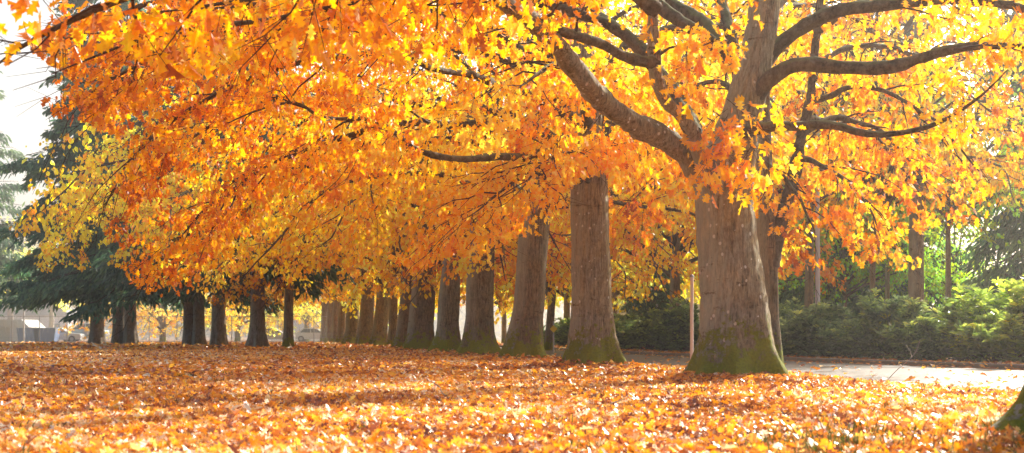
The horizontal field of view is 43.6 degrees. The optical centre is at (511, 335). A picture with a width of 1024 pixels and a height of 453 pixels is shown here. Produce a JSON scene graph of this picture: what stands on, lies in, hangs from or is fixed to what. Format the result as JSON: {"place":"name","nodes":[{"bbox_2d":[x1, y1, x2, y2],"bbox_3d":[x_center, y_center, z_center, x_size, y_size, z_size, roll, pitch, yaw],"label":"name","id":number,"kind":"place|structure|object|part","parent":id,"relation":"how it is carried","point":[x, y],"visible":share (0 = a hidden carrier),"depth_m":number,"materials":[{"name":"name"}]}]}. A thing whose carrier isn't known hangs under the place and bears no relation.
{"place":"outdoors","nodes":[
{"label":"outdoors","id":0,"kind":"place"},
{"bbox_2d":[0,320,44,340],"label":"shed","id":1,"kind":"structure","parent":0,"point":[33,323],"depth_m":129.95,"materials":[{"name":"white paint"}]},
{"bbox_2d":[10,327,18,340],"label":"door","id":2,"kind":"structure","parent":1,"relation":"in","point":[15,337],"depth_m":129.95,"materials":[{"name":"white paint"}]},
{"bbox_2d":[23,276,36,340],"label":"lamp column","id":3,"kind":"structure","parent":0,"point":[24,324],"depth_m":125.92,"materials":[{"name":"grey metal"}]},
{"bbox_2d":[2,226,58,319],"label":"bare tree","id":4,"kind":"object","parent":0,"point":[9,312],"visible":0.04,"depth_m":164.78,"materials":[{"name":"grey plant"}]},
{"bbox_2d":[1,238,74,327],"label":"bare tree","id":5,"kind":"object","parent":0,"point":[51,313],"visible":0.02,"depth_m":149.78,"materials":[{"name":"grey plant"}]},
{"bbox_2d":[0,303,76,339],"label":"house","id":6,"kind":"structure","parent":0,"point":[44,312],"depth_m":186.18,"materials":[{"name":"white paint"}]},
{"bbox_2d":[54,323,60,327],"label":"window","id":7,"kind":"structure","parent":6,"relation":"in","point":[58,325],"depth_m":186.42,"materials":[{"name":"white paint"}]},
{"bbox_2d":[271,307,320,340],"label":"house","id":8,"kind":"structure","parent":0,"point":[300,326],"depth_m":174.00,"materials":[{"name":"white paint"}]},
{"bbox_2d":[0,0,1020,336],"label":"sky","id":9,"kind":"structure","parent":0,"point":[24,129],"materials":[{"name":"white"}]},
{"bbox_2d":[7,337,1023,447],"bbox_3d":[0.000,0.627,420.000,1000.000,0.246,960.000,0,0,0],"label":"ground","id":10,"kind":"structure","parent":0,"point":[245,339],"depth_m":32.61,"materials":[{"name":"brown soil"}]},
{"bbox_2d":[0,70,47,317],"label":"conifer","id":11,"kind":"object","parent":10,"relation":"on","point":[6,257],"visible":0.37,"depth_m":117.65,"materials":[{"name":"green plant"}]},
{"bbox_2d":[16,328,38,340],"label":"waste container","id":12,"kind":"object","parent":10,"relation":"on","point":[28,335],"visible":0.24,"depth_m":127.30,"materials":[{"name":"grey metal"}]},
{"bbox_2d":[1,217,84,311],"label":"background tree","id":13,"kind":"object","parent":10,"relation":"on","point":[61,304],"visible":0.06,"depth_m":136.15,"materials":[{"name":"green plant"}]},
{"bbox_2d":[33,328,60,340],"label":"waste container","id":14,"kind":"object","parent":10,"relation":"on","point":[56,335],"visible":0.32,"depth_m":127.30,"materials":[{"name":"grey metal"}]},
{"bbox_2d":[59,328,83,340],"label":"parked car","id":15,"kind":"object","parent":10,"relation":"on","point":[63,334],"visible":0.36,"depth_m":129.28,"materials":[{"name":"paint"}]},
{"bbox_2d":[63,323,109,340],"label":"parked car","id":16,"kind":"object","parent":10,"relation":"on","point":[81,330],"visible":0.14,"depth_m":132.21,"materials":[{"name":"paint"}]},
{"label":"window","id":17,"kind":"part","parent":16,"relation":"part of","materials":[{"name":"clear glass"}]},
{"bbox_2d":[0,0,182,343],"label":"conifer","id":18,"kind":"object","parent":10,"relation":"on","point":[21,267],"visible":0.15,"depth_m":95.07,"materials":[{"name":"green plant"}]},
{"bbox_2d":[17,0,210,344],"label":"conifer","id":19,"kind":"object","parent":10,"relation":"on","point":[83,281],"visible":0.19,"depth_m":90.50,"materials":[{"name":"green plant"}]},
{"bbox_2d":[55,292,249,341],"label":"background tree","id":20,"kind":"object","parent":10,"relation":"on","point":[161,321],"visible":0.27,"depth_m":125.75,"materials":[{"name":"yellow plant"}]},
{"bbox_2d":[0,316,326,342],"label":"chain link fence","id":21,"kind":"object","parent":10,"relation":"on","point":[39,341],"visible":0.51,"depth_m":121.98,"materials":[{"name":"metal"}]},
{"bbox_2d":[89,0,277,344],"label":"conifer","id":22,"kind":"object","parent":10,"relation":"on","point":[193,328],"visible":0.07,"depth_m":80.59,"materials":[{"name":"green plant"}]},
{"bbox_2d":[9,70,413,347],"bbox_3d":[-14.785,-6.787,65.362,22.333,15.135,24.192,0,0,0],"label":"oak tree","id":23,"kind":"object","parent":10,"relation":"on","point":[74,214],"visible":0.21,"depth_m":62.08,"materials":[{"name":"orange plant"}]},
{"bbox_2d":[119,69,317,345],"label":"conifer","id":24,"kind":"object","parent":10,"relation":"on","point":[218,335],"visible":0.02,"depth_m":75.60,"materials":[{"name":"plant"}]},
{"bbox_2d":[141,293,320,340],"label":"background tree","id":25,"kind":"object","parent":10,"relation":"on","point":[237,335],"visible":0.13,"depth_m":139.74,"materials":[{"name":"yellow plant"}]},
{"bbox_2d":[148,52,367,346],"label":"conifer","id":26,"kind":"object","parent":10,"relation":"on","point":[257,334],"visible":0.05,"depth_m":65.64,"materials":[{"name":"plant"}]},
{"bbox_2d":[266,328,294,339],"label":"parked car","id":27,"kind":"object","parent":10,"relation":"on","point":[276,335],"visible":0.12,"depth_m":135.19,"materials":[{"name":"paint"}]},
{"bbox_2d":[210,288,398,342],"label":"oak tree","id":28,"kind":"object","parent":10,"relation":"on","point":[329,324],"visible":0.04,"depth_m":118.23,"materials":[{"name":"brown plant"}]},
{"bbox_2d":[226,298,388,340],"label":"background tree","id":29,"kind":"object","parent":10,"relation":"on","point":[306,325],"visible":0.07,"depth_m":148.47,"materials":[{"name":"yellow plant"}]},
{"bbox_2d":[295,328,320,340],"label":"parked car","id":30,"kind":"object","parent":10,"relation":"on","point":[306,333],"visible":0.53,"depth_m":139.14,"materials":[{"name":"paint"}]},
{"bbox_2d":[242,288,399,340],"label":"oak tree","id":31,"kind":"object","parent":10,"relation":"on","point":[323,319],"visible":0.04,"depth_m":125.91,"materials":[{"name":"brown plant"}]},
{"bbox_2d":[0,340,644,349],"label":"distant fallen leaves","id":32,"kind":"object","parent":10,"relation":"on","point":[145,344],"visible":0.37,"depth_m":70.39,"materials":[{"name":"orange plant"}]},
{"bbox_2d":[229,283,435,342],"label":"oak tree","id":33,"kind":"object","parent":10,"relation":"on","point":[341,327],"visible":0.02,"depth_m":102.83,"materials":[{"name":"brown plant"}]},
{"bbox_2d":[228,283,436,341],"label":"oak tree","id":34,"kind":"object","parent":10,"relation":"on","point":[335,308],"visible":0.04,"depth_m":110.50,"materials":[{"name":"brown plant"}]},
{"bbox_2d":[209,240,495,344],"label":"oak tree","id":35,"kind":"object","parent":10,"relation":"on","point":[365,323],"visible":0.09,"depth_m":87.23,"materials":[{"name":"orange plant"}]},
{"bbox_2d":[273,273,465,343],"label":"oak tree","id":36,"kind":"object","parent":10,"relation":"on","point":[350,329],"visible":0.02,"depth_m":94.99,"materials":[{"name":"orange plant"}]},
{"bbox_2d":[237,254,511,345],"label":"oak tree","id":37,"kind":"object","parent":10,"relation":"on","point":[379,335],"visible":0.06,"depth_m":79.65,"materials":[{"name":"orange plant"}]},
{"bbox_2d":[208,241,545,344],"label":"oak tree","id":38,"kind":"object","parent":10,"relation":"on","point":[392,306],"visible":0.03,"depth_m":72.06,"materials":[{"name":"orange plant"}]},
{"bbox_2d":[199,197,571,347],"bbox_3d":[-4.192,-5.243,64.117,18.015,12.092,17.028,0,0,36],"label":"oak tree","id":39,"kind":"object","parent":10,"relation":"on","point":[401,330],"visible":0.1,"depth_m":64.14,"materials":[{"name":"orange plant"}]},
{"bbox_2d":[178,101,651,348],"bbox_3d":[-4.899,-5.223,57.012,17.226,11.736,19.347,0,0,42],"label":"oak tree","id":40,"kind":"object","parent":10,"relation":"on","point":[420,333],"visible":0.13,"depth_m":56.30,"materials":[{"name":"orange plant"}]},
{"bbox_2d":[177,20,697,351],"bbox_3d":[-1.419,-5.935,48.368,18.050,13.162,19.096,0,0,-35],"label":"oak tree","id":41,"kind":"object","parent":10,"relation":"on","point":[447,337],"visible":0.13,"depth_m":48.85,"materials":[{"name":"orange plant"}]},
{"bbox_2d":[340,278,563,342],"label":"background tree","id":42,"kind":"object","parent":10,"relation":"on","point":[505,317],"visible":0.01,"depth_m":94.81,"materials":[{"name":"yellow plant"}]},
{"bbox_2d":[43,0,875,363],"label":"oak tree","id":43,"kind":"object","parent":10,"relation":"on","point":[579,156],"visible":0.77,"depth_m":23.38,"materials":[{"name":"orange plant"}]},
{"bbox_2d":[138,1,811,353],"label":"oak tree","id":44,"kind":"object","parent":10,"relation":"on","point":[478,336],"visible":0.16,"depth_m":40.98,"materials":[{"name":"orange plant"}]},
{"bbox_2d":[26,239,972,339],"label":"distant woodland","id":45,"kind":"object","parent":10,"relation":"on","point":[496,326],"visible":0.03,"depth_m":216.36,"materials":[{"name":"plant"}]},
{"bbox_2d":[0,0,1023,376],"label":"oak tree","id":46,"kind":"object","parent":10,"relation":"on","point":[726,180],"visible":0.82,"depth_m":17.83,"materials":[{"name":"orange plant"}]},
{"bbox_2d":[0,0,1023,437],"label":"oak tree","id":47,"kind":"object","parent":10,"relation":"on","point":[170,58],"visible":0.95,"depth_m":10.09,"materials":[{"name":"orange plant"}]},
{"bbox_2d":[0,347,1023,382],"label":"fallen leaves","id":48,"kind":"object","parent":10,"relation":"on","point":[267,361],"visible":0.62,"depth_m":27.68,"materials":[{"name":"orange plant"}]},
{"bbox_2d":[0,368,1023,452],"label":"grass","id":49,"kind":"structure","parent":10,"relation":"on","point":[842,438],"depth_m":7.42,"materials":[{"name":"green plant"}]},
{"bbox_2d":[0,369,1023,452],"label":"fallen leaves","id":50,"kind":"object","parent":10,"relation":"on","point":[419,413],"visible":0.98,"depth_m":9.83,"materials":[{"name":"orange plant"}]},
{"bbox_2d":[887,341,919,380],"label":"fallen twig","id":51,"kind":"object","parent":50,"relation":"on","point":[904,363],"visible":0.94,"depth_m":17.71,"materials":[{"name":"brown wood"}]},
{"bbox_2d":[327,186,699,349],"bbox_3d":[2.118,-4.632,61.526,18.537,11.025,19.822,0,0,22],"label":"background tree","id":52,"kind":"object","parent":10,"relation":"on","point":[550,293],"visible":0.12,"depth_m":58.35,"materials":[{"name":"yellow plant"}]},
{"bbox_2d":[374,194,699,326],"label":"background tree","id":53,"kind":"object","parent":10,"relation":"on","point":[567,305],"visible":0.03,"depth_m":69.61,"materials":[{"name":"yellow plant"}]},
{"bbox_2d":[148,0,931,357],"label":"oak tree","id":54,"kind":"object","parent":10,"relation":"on","point":[524,330],"visible":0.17,"depth_m":33.29,"materials":[{"name":"orange plant"}]},
{"bbox_2d":[543,317,569,346],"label":"shrub","id":55,"kind":"object","parent":10,"relation":"on","point":[561,332],"visible":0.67,"depth_m":70.72,"materials":[{"name":"green plant"}]},
{"bbox_2d":[494,190,694,337],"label":"background tree","id":56,"kind":"object","parent":10,"relation":"on","point":[557,304],"depth_m":89.99,"materials":[{"name":"yellow plant"}]},
{"bbox_2d":[460,193,783,321],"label":"background tree","id":57,"kind":"object","parent":10,"relation":"on","point":[615,294],"visible":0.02,"depth_m":69.05,"materials":[{"name":"yellow plant"}]},
{"bbox_2d":[613,312,644,348],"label":"shrub","id":58,"kind":"object","parent":10,"relation":"on","point":[623,318],"visible":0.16,"depth_m":57.85,"materials":[{"name":"green plant"}]},
{"bbox_2d":[615,316,659,349],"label":"shrub","id":59,"kind":"object","parent":10,"relation":"on","point":[638,338],"visible":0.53,"depth_m":54.20,"materials":[{"name":"green plant"}]},
{"bbox_2d":[465,0,821,308],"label":"background tree","id":60,"kind":"object","parent":10,"relation":"on","point":[676,72],"depth_m":62.54,"materials":[{"name":"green plant"}]},
{"bbox_2d":[620,213,689,320],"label":"conifer","id":61,"kind":"object","parent":10,"relation":"on","point":[658,298],"visible":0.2,"depth_m":63.30,"materials":[{"name":"plant"}]},
{"bbox_2d":[633,308,682,350],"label":"shrub","id":62,"kind":"object","parent":10,"relation":"on","point":[655,334],"visible":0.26,"depth_m":51.66,"materials":[{"name":"green plant"}]},
{"bbox_2d":[617,283,699,315],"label":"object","id":63,"kind":"structure","parent":10,"relation":"on","point":[623,313],"depth_m":86.50,"materials":[{"name":"plant"}]},
{"bbox_2d":[656,297,699,351],"bbox_3d":[7.026,-0.357,49.717,2.654,2.385,3.249,0,0,41],"label":"shrub","id":64,"kind":"object","parent":10,"relation":"on","point":[675,328],"visible":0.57,"depth_m":49.00,"materials":[{"name":"green plant"}]},
{"bbox_2d":[684,321,698,348],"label":"shrub","id":65,"kind":"object","parent":10,"relation":"on","point":[696,330],"visible":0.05,"depth_m":46.96,"materials":[{"name":"green plant"}]},
{"bbox_2d":[690,274,693,358],"bbox_3d":[3.679,-0.226,26.200,0.083,2.060,0.083,0,0,22],"label":"marker post","id":66,"kind":"object","parent":10,"relation":"on","point":[691,307],"visible":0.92,"depth_m":26.17,"materials":[{"name":"wood"}]},
{"bbox_2d":[494,179,908,350],"bbox_3d":[7.318,-4.537,54.531,17.437,10.652,18.160,0,0,0],"label":"background tree","id":67,"kind":"object","parent":10,"relation":"on","point":[830,274],"visible":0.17,"depth_m":53.44,"materials":[{"name":"orange plant"}]},
{"bbox_2d":[548,0,1006,160],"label":"background tree","id":68,"kind":"object","parent":10,"relation":"on","point":[635,29],"visible":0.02,"depth_m":55.20,"materials":[{"name":"yellow plant"}]},
{"bbox_2d":[770,95,800,302],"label":"conifer","id":69,"kind":"object","parent":10,"relation":"on","point":[791,275],"depth_m":72.33,"materials":[{"name":"plant"}]},
{"bbox_2d":[779,315,808,355],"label":"shrub","id":70,"kind":"object","parent":10,"relation":"on","point":[787,351],"visible":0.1,"depth_m":39.17,"materials":[{"name":"green plant"}]},
{"bbox_2d":[779,297,814,349],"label":"shrub","id":71,"kind":"object","parent":10,"relation":"on","point":[784,309],"visible":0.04,"depth_m":40.71,"materials":[{"name":"green plant"}]},
{"bbox_2d":[777,85,819,312],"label":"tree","id":72,"kind":"object","parent":10,"relation":"on","point":[817,270],"visible":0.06,"depth_m":41.94,"materials":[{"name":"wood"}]},
{"bbox_2d":[608,0,1023,365],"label":"slender tree","id":73,"kind":"object","parent":10,"relation":"on","point":[772,230],"visible":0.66,"depth_m":24.91,"materials":[{"name":"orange plant"}]},
{"bbox_2d":[780,299,851,356],"bbox_3d":[9.313,-0.196,37.861,3.111,1.766,2.275,0,0,38],"label":"shrub","id":74,"kind":"object","parent":10,"relation":"on","point":[800,331],"visible":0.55,"depth_m":37.63,"materials":[{"name":"green plant"}]},
{"bbox_2d":[612,21,1023,314],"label":"background tree","id":75,"kind":"object","parent":10,"relation":"on","point":[809,283],"visible":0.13,"depth_m":44.14,"materials":[{"name":"orange plant"}]},
{"bbox_2d":[627,0,1023,299],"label":"background tree","id":76,"kind":"object","parent":10,"relation":"on","point":[909,24],"visible":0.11,"depth_m":51.73,"materials":[{"name":"yellow plant"}]},
{"bbox_2d":[654,16,1023,308],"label":"background tree","id":77,"kind":"object","parent":10,"relation":"on","point":[915,278],"visible":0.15,"depth_m":42.39,"materials":[{"name":"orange plant"}]},
{"bbox_2d":[778,3,899,319],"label":"conifer","id":78,"kind":"object","parent":10,"relation":"on","point":[786,294],"visible":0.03,"depth_m":65.27,"materials":[{"name":"green plant"}]},
{"bbox_2d":[807,316,885,357],"bbox_3d":[9.902,0.035,36.723,2.547,1.378,2.659,0,0,0],"label":"shrub","id":79,"kind":"object","parent":10,"relation":"on","point":[838,349],"visible":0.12,"depth_m":36.55,"materials":[{"name":"green plant"}]},
{"bbox_2d":[818,287,912,358],"bbox_3d":[9.922,-0.262,35.474,2.946,2.158,2.408,0,0,0],"label":"shrub","id":80,"kind":"object","parent":10,"relation":"on","point":[870,306],"visible":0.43,"depth_m":35.01,"materials":[{"name":"green plant"}]},
{"bbox_2d":[778,202,963,311],"bbox_3d":[15.871,-3.256,60.054,11.679,8.100,11.606,0,0,0],"label":"background tree","id":81,"kind":"object","parent":10,"relation":"on","point":[847,262],"visible":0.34,"depth_m":58.68,"materials":[{"name":"green plant"}]},
{"bbox_2d":[814,241,976,299],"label":"background tree","id":82,"kind":"object","parent":10,"relation":"on","point":[929,289],"visible":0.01,"depth_m":65.61,"materials":[{"name":"green plant"}]},
{"bbox_2d":[825,11,970,317],"bbox_3d":[19.760,-8.707,64.421,8.500,21.168,10.074,0,0,23],"label":"conifer","id":83,"kind":"object","parent":10,"relation":"on","point":[854,299],"visible":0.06,"depth_m":62.58,"materials":[{"name":"green plant"}]},
{"bbox_2d":[854,297,944,359],"bbox_3d":[10.573,-0.183,34.236,3.072,1.744,2.246,0,0,37],"label":"shrub","id":84,"kind":"object","parent":10,"relation":"on","point":[912,309],"visible":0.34,"depth_m":34.43,"materials":[{"name":"green plant"}]},
{"bbox_2d":[777,62,1023,301],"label":"background tree","id":85,"kind":"object","parent":10,"relation":"on","point":[947,231],"visible":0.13,"depth_m":49.90,"materials":[{"name":"yellow plant"}]},
{"bbox_2d":[780,93,1023,303],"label":"background tree","id":86,"kind":"object","parent":10,"relation":"on","point":[898,211],"visible":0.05,"depth_m":53.02,"materials":[{"name":"yellow plant"}]},
{"bbox_2d":[875,312,949,360],"bbox_3d":[10.688,0.055,32.730,2.631,1.364,2.519,0,0,29],"label":"shrub","id":87,"kind":"object","parent":10,"relation":"on","point":[911,335],"visible":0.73,"depth_m":32.30,"materials":[{"name":"green plant"}]},
{"bbox_2d":[831,222,1023,307],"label":"background tree","id":88,"kind":"object","parent":10,"relation":"on","point":[959,271],"visible":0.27,"depth_m":60.99,"materials":[{"name":"green plant"}]},
{"bbox_2d":[918,301,991,360],"bbox_3d":[11.188,-0.124,31.901,2.076,1.612,2.839,0,0,-33],"label":"shrub","id":89,"kind":"object","parent":10,"relation":"on","point":[949,351],"visible":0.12,"depth_m":32.06,"materials":[{"name":"green plant"}]},
{"bbox_2d":[936,276,1019,361],"bbox_3d":[11.984,-0.325,31.007,3.138,2.316,2.618,0,0,0],"label":"shrub","id":90,"kind":"object","parent":10,"relation":"on","point":[972,299],"visible":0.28,"depth_m":31.08,"materials":[{"name":"green plant"}]},
{"bbox_2d":[940,0,1023,305],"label":"conifer","id":91,"kind":"object","parent":10,"relation":"on","point":[978,254],"visible":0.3,"depth_m":55.31,"materials":[{"name":"green plant"}]},
{"bbox_2d":[949,273,1023,362],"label":"shrub","id":92,"kind":"object","parent":10,"relation":"on","point":[1004,335],"visible":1,"depth_m":28.97,"materials":[{"name":"green plant"}]},
{"bbox_2d":[500,347,1023,391],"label":"road","id":93,"kind":"structure","parent":0,"point":[900,374],"depth_m":25.22,"materials":[{"name":"grey asphalt"}]},
{"bbox_2d":[550,321,556,351],"bbox_3d":[1.625,0.040,50.028,0.300,1.221,0.056,0,0,0],"label":"road sign","id":94,"kind":"object","parent":93,"relation":"on","point":[553,328],"visible":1,"depth_m":50.00,"materials":[{"name":"metal"}]},
{"bbox_2d":[499,345,1023,368],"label":"kerb","id":95,"kind":"structure","parent":93,"relation":"on","point":[929,363],"depth_m":31.34,"materials":[{"name":"concrete"}]}
]}

